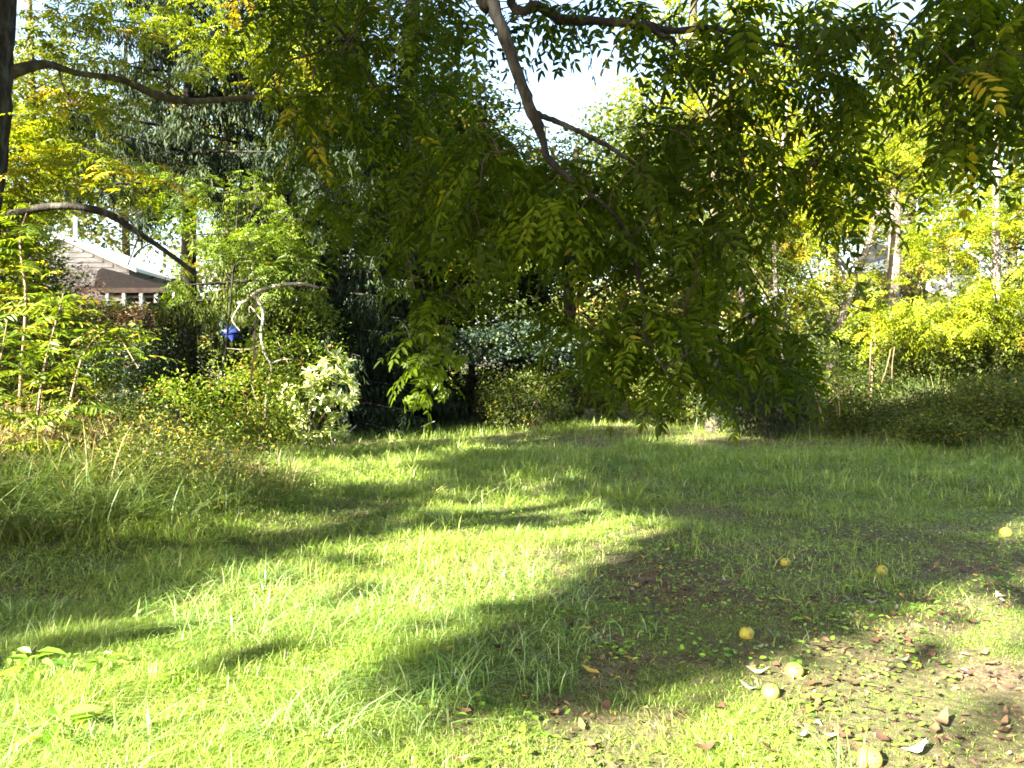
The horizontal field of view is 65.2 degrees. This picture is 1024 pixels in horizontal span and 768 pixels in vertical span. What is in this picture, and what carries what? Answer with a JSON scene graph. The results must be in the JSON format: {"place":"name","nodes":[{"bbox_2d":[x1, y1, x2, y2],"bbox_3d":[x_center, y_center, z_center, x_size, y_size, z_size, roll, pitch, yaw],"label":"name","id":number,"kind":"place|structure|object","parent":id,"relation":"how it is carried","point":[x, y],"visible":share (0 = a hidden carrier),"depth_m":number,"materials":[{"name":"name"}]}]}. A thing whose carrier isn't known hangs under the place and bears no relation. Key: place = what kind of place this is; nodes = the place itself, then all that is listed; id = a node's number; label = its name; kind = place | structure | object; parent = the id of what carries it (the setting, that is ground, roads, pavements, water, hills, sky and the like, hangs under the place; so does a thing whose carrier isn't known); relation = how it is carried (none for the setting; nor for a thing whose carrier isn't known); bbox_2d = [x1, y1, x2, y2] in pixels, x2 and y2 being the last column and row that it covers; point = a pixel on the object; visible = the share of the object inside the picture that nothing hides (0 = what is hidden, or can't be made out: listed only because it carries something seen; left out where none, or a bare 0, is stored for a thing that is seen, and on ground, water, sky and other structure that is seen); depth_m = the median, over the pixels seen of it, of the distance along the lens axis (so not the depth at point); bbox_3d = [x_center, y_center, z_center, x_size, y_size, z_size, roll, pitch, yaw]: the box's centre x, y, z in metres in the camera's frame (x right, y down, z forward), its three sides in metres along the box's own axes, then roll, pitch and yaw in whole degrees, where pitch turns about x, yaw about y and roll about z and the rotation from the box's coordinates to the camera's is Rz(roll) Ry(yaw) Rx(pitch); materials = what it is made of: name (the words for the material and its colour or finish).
{"place":"outdoors","nodes":[
{"label":"outdoors","id":0,"kind":"place"},
{"bbox_2d":[0,393,396,546],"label":"long grass","id":1,"kind":"structure","parent":0,"point":[70,475],"depth_m":8.04,"materials":[{"name":"plant"}]},
{"bbox_2d":[0,317,1023,767],"bbox_3d":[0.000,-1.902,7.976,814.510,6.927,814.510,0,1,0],"label":"ground","id":2,"kind":"structure","parent":0,"point":[906,675],"depth_m":5.23,"materials":[{"name":"plant"}]},
{"bbox_2d":[0,320,59,434],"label":"sapling","id":3,"kind":"object","parent":2,"relation":"on","point":[22,371],"visible":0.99,"depth_m":8.66,"materials":[{"name":"green plant"}]},
{"bbox_2d":[0,202,71,411],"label":"sapling","id":4,"kind":"object","parent":2,"relation":"on","point":[24,269],"visible":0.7,"depth_m":10.79,"materials":[{"name":"green plant"}]},
{"bbox_2d":[0,646,71,682],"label":"weed","id":5,"kind":"object","parent":2,"relation":"on","point":[45,651],"visible":0.89,"depth_m":4.03,"materials":[{"name":"green plant"}]},
{"bbox_2d":[0,174,78,330],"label":"tall shrub","id":6,"kind":"object","parent":2,"relation":"on","point":[57,252],"visible":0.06,"depth_m":32.02,"materials":[{"name":"green plant"}]},
{"bbox_2d":[0,212,108,424],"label":"tall shrub","id":7,"kind":"object","parent":2,"relation":"on","point":[55,287],"visible":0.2,"depth_m":16.92,"materials":[{"name":"green plant"}]},
{"bbox_2d":[11,704,102,746],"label":"weed","id":8,"kind":"object","parent":2,"relation":"on","point":[77,711],"visible":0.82,"depth_m":3.37,"materials":[{"name":"green plant"}]},
{"bbox_2d":[0,293,121,435],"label":"sapling","id":9,"kind":"object","parent":2,"relation":"on","point":[38,306],"visible":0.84,"depth_m":9.26,"materials":[{"name":"green plant"}]},
{"bbox_2d":[11,615,110,648],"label":"grass tuft","id":10,"kind":"object","parent":2,"relation":"on","point":[57,632],"visible":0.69,"depth_m":4.68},
{"bbox_2d":[0,400,122,459],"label":"sapling","id":11,"kind":"object","parent":2,"relation":"on","point":[42,420],"visible":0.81,"depth_m":8.70,"materials":[{"name":"green plant"}]},
{"bbox_2d":[7,0,159,233],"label":"tree","id":12,"kind":"object","parent":2,"relation":"on","point":[32,78],"visible":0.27,"depth_m":47.20,"materials":[{"name":"green plant"}]},
{"bbox_2d":[56,264,117,316],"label":"brown shrub","id":13,"kind":"object","parent":2,"relation":"on","point":[90,288],"visible":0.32,"depth_m":36.87,"materials":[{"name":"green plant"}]},
{"bbox_2d":[0,277,175,430],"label":"garden shrub","id":14,"kind":"object","parent":2,"relation":"on","point":[82,343],"visible":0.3,"depth_m":15.89,"materials":[{"name":"green plant"}]},
{"bbox_2d":[77,652,129,673],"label":"weed","id":15,"kind":"object","parent":2,"relation":"on","point":[88,666],"visible":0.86,"depth_m":4.16,"materials":[{"name":"green plant"}]},
{"bbox_2d":[6,217,213,309],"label":"gabled house","id":16,"kind":"structure","parent":2,"relation":"on","point":[133,280],"depth_m":42.23,"materials":[{"name":"paint"}]},
{"bbox_2d":[36,320,186,435],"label":"sapling","id":17,"kind":"object","parent":2,"relation":"on","point":[119,341],"visible":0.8,"depth_m":9.77,"materials":[{"name":"green plant"}]},
{"bbox_2d":[49,333,201,383],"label":"garden shrub","id":18,"kind":"object","parent":2,"relation":"on","point":[115,363],"visible":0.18,"depth_m":27.64,"materials":[{"name":"green plant"}]},
{"bbox_2d":[53,382,203,445],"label":"garden shrub","id":19,"kind":"object","parent":2,"relation":"on","point":[143,404],"visible":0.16,"depth_m":13.75,"materials":[{"name":"green plant"}]},
{"bbox_2d":[87,302,172,337],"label":"red shrub","id":20,"kind":"object","parent":2,"relation":"on","point":[130,312],"visible":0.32,"depth_m":33.60,"materials":[{"name":"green plant"}]},
{"bbox_2d":[40,31,222,264],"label":"tree","id":21,"kind":"object","parent":2,"relation":"on","point":[125,244],"visible":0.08,"depth_m":51.47,"materials":[{"name":"green plant"}]},
{"bbox_2d":[101,595,176,626],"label":"grass tuft","id":22,"kind":"object","parent":2,"relation":"on","point":[138,611],"visible":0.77,"depth_m":5.20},
{"bbox_2d":[0,387,283,494],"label":"dry reeds","id":23,"kind":"object","parent":2,"relation":"on","point":[42,429],"visible":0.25,"depth_m":9.03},
{"bbox_2d":[40,685,248,757],"bbox_3d":[-1.540,1.412,3.350,0.620,0.220,0.876,0,1,32],"label":"grass tuft","id":24,"kind":"object","parent":2,"relation":"on","point":[114,734],"visible":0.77,"depth_m":3.31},
{"bbox_2d":[0,381,290,513],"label":"bush","id":25,"kind":"object","parent":2,"relation":"on","point":[150,435],"visible":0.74,"depth_m":8.82,"materials":[{"name":"green plant"}]},
{"bbox_2d":[97,365,214,428],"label":"garden shrub","id":26,"kind":"object","parent":2,"relation":"on","point":[130,381],"visible":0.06,"depth_m":20.71,"materials":[{"name":"green plant"}]},
{"bbox_2d":[117,287,227,431],"bbox_3d":[-8.061,-0.342,19.223,2.529,3.949,2.426,0,1,0],"label":"dark shrub","id":27,"kind":"object","parent":2,"relation":"on","point":[178,348],"visible":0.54,"depth_m":18.98,"materials":[{"name":"green plant"}]},
{"bbox_2d":[147,666,199,689],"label":"weed","id":28,"kind":"object","parent":2,"relation":"on","point":[177,682],"visible":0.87,"depth_m":3.99,"materials":[{"name":"green plant"}]},
{"bbox_2d":[119,364,242,456],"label":"hedge shrub","id":29,"kind":"object","parent":2,"relation":"on","point":[194,402],"visible":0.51,"depth_m":14.42,"materials":[{"name":"green plant"}]},
{"bbox_2d":[0,0,379,321],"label":"roadside tree","id":30,"kind":"object","parent":2,"relation":"on","point":[11,72],"visible":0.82,"depth_m":12.18,"materials":[{"name":"green plant"}]},
{"bbox_2d":[48,0,335,427],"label":"spruce tree","id":31,"kind":"object","parent":2,"relation":"on","point":[176,130],"visible":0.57,"depth_m":20.18,"materials":[{"name":"plant"}]},
{"bbox_2d":[124,1,296,310],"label":"tree","id":32,"kind":"object","parent":2,"relation":"on","point":[217,279],"visible":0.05,"depth_m":44.90,"materials":[{"name":"green plant"}]},
{"bbox_2d":[133,162,337,443],"bbox_3d":[-5.781,-1.645,17.112,4.285,6.263,2.851,0,1,0],"label":"young ash","id":33,"kind":"object","parent":2,"relation":"on","point":[217,247],"visible":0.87,"depth_m":17.03,"materials":[{"name":"plant"}]},
{"bbox_2d":[147,175,333,439],"bbox_3d":[-6.115,-1.743,18.844,3.921,6.390,3.844,0,1,0],"label":"hemlock tree","id":34,"kind":"object","parent":2,"relation":"on","point":[217,301],"visible":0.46,"depth_m":18.55,"materials":[{"name":"plant"}]},
{"bbox_2d":[195,694,311,765],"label":"grass tuft","id":35,"kind":"object","parent":2,"relation":"on","point":[267,734],"visible":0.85,"depth_m":3.37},
{"bbox_2d":[195,337,317,452],"bbox_3d":[-4.939,0.325,15.541,2.456,2.508,2.395,0,1,0],"label":"hedge shrub","id":36,"kind":"object","parent":2,"relation":"on","point":[255,425],"visible":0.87,"depth_m":15.32,"materials":[{"name":"green plant"}]},
{"bbox_2d":[222,236,290,383],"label":"sapling","id":37,"kind":"object","parent":2,"relation":"on","point":[250,343],"visible":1,"depth_m":13.98,"materials":[{"name":"green plant"}]},
{"bbox_2d":[224,554,302,586],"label":"grass tuft","id":38,"kind":"object","parent":2,"relation":"on","point":[258,581],"visible":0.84,"depth_m":6.16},
{"bbox_2d":[226,282,318,449],"bbox_3d":[-4.662,-0.315,15.595,1.805,3.338,0.094,0,1,0],"label":"dead branch","id":39,"kind":"object","parent":2,"relation":"on","point":[258,291],"visible":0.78,"depth_m":15.56,"materials":[{"name":"grey wood"}]},
{"bbox_2d":[180,0,386,278],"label":"tree","id":40,"kind":"object","parent":2,"relation":"on","point":[257,91],"depth_m":42.71,"materials":[{"name":"green plant"}]},
{"bbox_2d":[234,281,361,443],"bbox_3d":[-4.917,-0.409,18.456,2.907,3.886,2.397,0,1,0],"label":"hedge shrub","id":41,"kind":"object","parent":2,"relation":"on","point":[302,349],"visible":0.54,"depth_m":18.38,"materials":[{"name":"green plant"}]},
{"bbox_2d":[196,663,404,750],"bbox_3d":[-1.011,1.395,3.496,0.935,0.270,0.890,0,1,-22],"label":"grass tuft","id":42,"kind":"object","parent":2,"relation":"on","point":[289,719],"visible":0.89,"depth_m":3.51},
{"bbox_2d":[186,0,438,438],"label":"hemlock tree","id":43,"kind":"object","parent":2,"relation":"on","point":[341,288],"visible":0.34,"depth_m":20.25,"materials":[{"name":"plant"}]},
{"bbox_2d":[277,347,360,449],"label":"laurel bush","id":44,"kind":"object","parent":2,"relation":"on","point":[350,398],"visible":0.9,"depth_m":16.65,"materials":[{"name":"green plant"}]},
{"bbox_2d":[0,542,643,767],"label":"shaggy grass","id":45,"kind":"structure","parent":2,"relation":"on","point":[196,611],"depth_m":4.91,"materials":[{"name":"plant"}]},
{"bbox_2d":[314,543,377,573],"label":"grass tuft","id":46,"kind":"object","parent":2,"relation":"on","point":[342,557],"visible":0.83,"depth_m":6.68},
{"bbox_2d":[287,250,482,435],"bbox_3d":[-3.890,-1.130,23.053,5.573,6.635,5.942,-1,1,-40],"label":"yew tree","id":47,"kind":"object","parent":2,"relation":"on","point":[418,419],"visible":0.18,"depth_m":22.19,"materials":[{"name":"plant"}]},
{"bbox_2d":[186,417,590,446],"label":"edge grass","id":48,"kind":"structure","parent":2,"relation":"on","point":[441,431],"depth_m":21.15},
{"bbox_2d":[212,0,594,415],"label":"broadleaf tree","id":49,"kind":"object","parent":2,"relation":"on","point":[479,108],"visible":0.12,"depth_m":23.79,"materials":[{"name":"green plant"}]},
{"bbox_2d":[358,666,540,716],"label":"grass tuft","id":50,"kind":"object","parent":2,"relation":"on","point":[433,698],"visible":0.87,"depth_m":3.84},
{"bbox_2d":[293,229,617,416],"bbox_3d":[-1.923,-2.170,26.588,11.297,7.247,5.683,0,1,-22],"label":"holly tree","id":51,"kind":"object","parent":2,"relation":"on","point":[541,295],"visible":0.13,"depth_m":26.33,"materials":[{"name":"green plant"}]},
{"bbox_2d":[372,637,543,694],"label":"grass tuft","id":52,"kind":"object","parent":2,"relation":"on","point":[461,675],"visible":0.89,"depth_m":4.11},
{"bbox_2d":[417,94,563,372],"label":"tree","id":53,"kind":"object","parent":2,"relation":"on","point":[500,129],"depth_m":46.70,"materials":[{"name":"green plant"}]},
{"bbox_2d":[445,310,572,428],"bbox_3d":[-0.146,-0.330,24.008,4.007,3.723,3.288,0,1,-19],"label":"dark shrub","id":54,"kind":"object","parent":2,"relation":"on","point":[489,369],"visible":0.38,"depth_m":23.69,"materials":[{"name":"green plant"}]},
{"bbox_2d":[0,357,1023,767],"bbox_3d":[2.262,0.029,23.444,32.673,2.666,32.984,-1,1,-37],"label":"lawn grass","id":55,"kind":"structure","parent":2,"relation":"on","point":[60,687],"depth_m":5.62,"materials":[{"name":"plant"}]},
{"bbox_2d":[0,495,1023,767],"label":"clover patch","id":56,"kind":"object","parent":2,"relation":"on","point":[726,649],"visible":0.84,"depth_m":4.61,"materials":[{"name":"green plant"}]},
{"bbox_2d":[0,294,1023,424],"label":"undergrowth","id":57,"kind":"object","parent":2,"relation":"on","point":[813,329],"visible":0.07,"depth_m":32.33,"materials":[{"name":"green plant"}]},
{"bbox_2d":[0,478,1023,767],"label":"leaf litter","id":58,"kind":"object","parent":2,"relation":"on","point":[782,668],"visible":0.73,"depth_m":4.30,"materials":[{"name":"plant"}]},
{"bbox_2d":[424,319,607,415],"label":"tree","id":59,"kind":"object","parent":2,"relation":"on","point":[474,344],"visible":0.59,"depth_m":22.25,"materials":[{"name":"green plant"}]},
{"bbox_2d":[466,650,577,702],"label":"grass tuft","id":60,"kind":"object","parent":2,"relation":"on","point":[534,691],"visible":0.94,"depth_m":4.06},
{"bbox_2d":[472,364,580,432],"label":"flowering shrub","id":61,"kind":"object","parent":2,"relation":"on","point":[514,415],"visible":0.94,"depth_m":21.42,"materials":[{"name":"green plant"}]},
{"bbox_2d":[87,441,1013,624],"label":"tall lawn grass","id":62,"kind":"structure","parent":2,"relation":"on","point":[444,530],"depth_m":7.21,"materials":[{"name":"plant"}]},
{"bbox_2d":[476,127,667,372],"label":"tree","id":63,"kind":"object","parent":2,"relation":"on","point":[588,293],"visible":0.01,"depth_m":48.47,"materials":[{"name":"green plant"}]},
{"bbox_2d":[169,535,1022,723],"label":"twig litter","id":64,"kind":"object","parent":2,"relation":"on","point":[750,660],"visible":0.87,"depth_m":4.43,"materials":[{"name":"brown plant"}]},
{"bbox_2d":[550,297,660,421],"bbox_3d":[3.371,-0.818,27.146,3.601,4.528,3.128,-1,1,-41],"label":"undergrowth shrub","id":65,"kind":"object","parent":2,"relation":"on","point":[589,396],"visible":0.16,"depth_m":27.00,"materials":[{"name":"green plant"}]},
{"bbox_2d":[473,94,754,416],"bbox_3d":[2.758,-4.712,29.761,13.056,12.147,7.383,0,1,21],"label":"broadleaf tree","id":66,"kind":"object","parent":2,"relation":"on","point":[539,158],"visible":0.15,"depth_m":29.14,"materials":[{"name":"green plant"}]},
{"bbox_2d":[227,0,1023,446],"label":"walnut tree","id":67,"kind":"object","parent":2,"relation":"on","point":[543,224],"visible":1,"depth_m":5.99,"materials":[{"name":"green plant"}]},
{"bbox_2d":[401,313,468,412],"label":"hanging sprig","id":68,"kind":"object","parent":67,"relation":"hanging from","point":[456,362],"visible":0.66,"depth_m":7.39,"materials":[{"name":"green plant"}]},
{"bbox_2d":[606,615,669,641],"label":"grass tuft","id":69,"kind":"object","parent":2,"relation":"on","point":[650,636],"visible":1,"depth_m":4.91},
{"bbox_2d":[548,84,749,347],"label":"tree","id":70,"kind":"object","parent":2,"relation":"on","point":[585,308],"visible":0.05,"depth_m":45.17,"materials":[{"name":"green plant"}]},
{"bbox_2d":[631,327,720,426],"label":"undergrowth shrub","id":71,"kind":"object","parent":2,"relation":"on","point":[686,399],"visible":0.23,"depth_m":24.80,"materials":[{"name":"green plant"}]},
{"bbox_2d":[613,77,804,432],"bbox_3d":[5.168,-3.282,21.785,4.756,9.415,4.088,0,1,0],"label":"ivy clad tree","id":72,"kind":"object","parent":2,"relation":"on","point":[675,295],"visible":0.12,"depth_m":21.17,"materials":[{"name":"green plant"}]},
{"bbox_2d":[576,0,852,373],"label":"broadleaf tree","id":73,"kind":"object","parent":2,"relation":"on","point":[694,19],"visible":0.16,"depth_m":32.66,"materials":[{"name":"green plant"}]},
{"bbox_2d":[646,68,840,339],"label":"tree","id":74,"kind":"object","parent":2,"relation":"on","point":[768,290],"visible":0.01,"depth_m":46.79,"materials":[{"name":"green plant"}]},
{"bbox_2d":[739,625,753,638],"bbox_3d":[1.444,1.531,4.920,0.093,0.095,0.084,0,1,0],"label":"fruit","id":75,"kind":"object","parent":2,"relation":"on","point":[746,632],"visible":0.9,"depth_m":4.89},
{"bbox_2d":[702,188,802,419],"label":"curved tree","id":76,"kind":"object","parent":2,"relation":"on","point":[741,300],"visible":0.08,"depth_m":23.09,"materials":[{"name":"green plant"}]},
{"bbox_2d":[687,345,836,438],"bbox_3d":[6.140,0.222,19.921,3.674,2.527,3.007,0,1,0],"label":"weed mound","id":77,"kind":"object","parent":2,"relation":"on","point":[767,424],"visible":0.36,"depth_m":19.70,"materials":[{"name":"green plant"}]},
{"bbox_2d":[762,683,779,699],"bbox_3d":[1.296,1.541,4.004,0.087,0.085,0.083,0,1,0],"label":"fruit","id":78,"kind":"object","parent":2,"relation":"on","point":[770,691],"visible":0.98,"depth_m":3.98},
{"bbox_2d":[671,49,892,416],"bbox_3d":[8.195,-4.635,24.651,6.286,11.639,4.789,0,1,-23],"label":"tree of heaven","id":79,"kind":"object","parent":2,"relation":"on","point":[790,160],"visible":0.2,"depth_m":23.84,"materials":[{"name":"green plant"}]},
{"bbox_2d":[784,662,803,677],"bbox_3d":[1.508,1.531,4.272,0.100,0.088,0.090,0,1,0],"label":"fruit","id":80,"kind":"object","parent":2,"relation":"on","point":[795,669],"visible":0.94,"depth_m":4.24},
{"bbox_2d":[720,175,890,392],"bbox_3d":[9.125,-2.873,24.463,5.795,6.773,4.136,0,1,0],"label":"tree of heaven","id":81,"kind":"object","parent":2,"relation":"on","point":[850,286],"visible":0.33,"depth_m":23.93,"materials":[{"name":"green plant"}]},
{"bbox_2d":[791,694,833,712],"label":"weed","id":82,"kind":"object","parent":2,"relation":"on","point":[809,708],"visible":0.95,"depth_m":3.83,"materials":[{"name":"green plant"}]},
{"bbox_2d":[779,722,886,767],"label":"grass tuft","id":83,"kind":"object","parent":2,"relation":"on","point":[849,760],"visible":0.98,"depth_m":3.27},
{"bbox_2d":[814,343,857,415],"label":"sapling","id":84,"kind":"object","parent":2,"relation":"on","point":[836,368],"visible":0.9,"depth_m":18.99,"materials":[{"name":"green plant"}]},
{"bbox_2d":[773,328,899,421],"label":"undergrowth shrub","id":85,"kind":"object","parent":2,"relation":"on","point":[852,383],"visible":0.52,"depth_m":22.23,"materials":[{"name":"green plant"}]},
{"bbox_2d":[650,346,1023,461],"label":"bank grass","id":86,"kind":"structure","parent":2,"relation":"on","point":[1017,443],"depth_m":20.48,"materials":[{"name":"plant"}]},
{"bbox_2d":[757,72,945,325],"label":"tree","id":87,"kind":"object","parent":2,"relation":"on","point":[829,283],"visible":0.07,"depth_m":49.09,"materials":[{"name":"green plant"}]},
{"bbox_2d":[681,340,1023,451],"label":"bank weeds","id":88,"kind":"object","parent":2,"relation":"on","point":[996,378],"visible":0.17,"depth_m":20.51,"materials":[{"name":"green plant"}]},
{"bbox_2d":[813,389,900,436],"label":"scrub","id":89,"kind":"object","parent":2,"relation":"on","point":[846,423],"visible":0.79,"depth_m":19.37,"materials":[{"name":"green plant"}]},
{"bbox_2d":[857,745,882,767],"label":"fruit","id":90,"kind":"object","parent":2,"relation":"on","point":[871,753],"visible":0.88,"depth_m":3.27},
{"bbox_2d":[819,297,933,403],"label":"slim tree","id":91,"kind":"object","parent":2,"relation":"on","point":[867,350],"visible":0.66,"depth_m":21.79,"materials":[{"name":"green plant"}]},
{"bbox_2d":[810,0,965,360],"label":"tree of heaven","id":92,"kind":"object","parent":2,"relation":"on","point":[894,239],"visible":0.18,"depth_m":26.79,"materials":[{"name":"green plant"}]},
{"bbox_2d":[795,29,1005,326],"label":"tree","id":93,"kind":"object","parent":2,"relation":"on","point":[909,291],"visible":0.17,"depth_m":45.55,"materials":[{"name":"green plant"}]},
{"bbox_2d":[856,380,968,438],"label":"scrub","id":94,"kind":"object","parent":2,"relation":"on","point":[898,413],"visible":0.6,"depth_m":18.41,"materials":[{"name":"green plant"}]},
{"bbox_2d":[850,240,978,313],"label":"pale building","id":95,"kind":"structure","parent":2,"relation":"on","point":[871,260],"depth_m":52.33,"materials":[{"name":"white paint"}]},
{"bbox_2d":[876,319,972,388],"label":"undergrowth shrub","id":96,"kind":"object","parent":2,"relation":"on","point":[902,362],"visible":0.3,"depth_m":22.40,"materials":[{"name":"green plant"}]},
{"bbox_2d":[859,100,1023,380],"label":"tree of heaven","id":97,"kind":"object","parent":2,"relation":"on","point":[997,297],"visible":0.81,"depth_m":20.53,"materials":[{"name":"yellow plant"}]},
{"bbox_2d":[859,0,1023,366],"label":"tree of heaven","id":98,"kind":"object","parent":2,"relation":"on","point":[914,159],"visible":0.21,"depth_m":24.28,"materials":[{"name":"green plant"}]},
{"bbox_2d":[881,404,1005,453],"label":"scrub","id":99,"kind":"object","parent":2,"relation":"on","point":[924,431],"visible":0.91,"depth_m":16.33,"materials":[{"name":"green plant"}]},
{"bbox_2d":[903,304,1023,384],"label":"undergrowth shrub","id":100,"kind":"object","parent":2,"relation":"on","point":[977,358],"visible":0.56,"depth_m":20.73,"materials":[{"name":"green plant"}]},
{"bbox_2d":[907,9,1023,310],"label":"tree","id":101,"kind":"object","parent":2,"relation":"on","point":[1011,259],"visible":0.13,"depth_m":43.36,"materials":[{"name":"green plant"}]},
{"bbox_2d":[921,369,1022,432],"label":"scrub","id":102,"kind":"object","parent":2,"relation":"on","point":[957,387],"visible":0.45,"depth_m":17.88,"materials":[{"name":"green plant"}]},
{"bbox_2d":[963,371,1023,434],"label":"scrub","id":103,"kind":"object","parent":2,"relation":"on","point":[1001,392],"visible":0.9,"depth_m":16.99,"materials":[{"name":"green plant"}]},
{"bbox_2d":[4,0,1023,366],"label":"sky","id":104,"kind":"structure","parent":0,"point":[557,98],"materials":[{"name":"white"}]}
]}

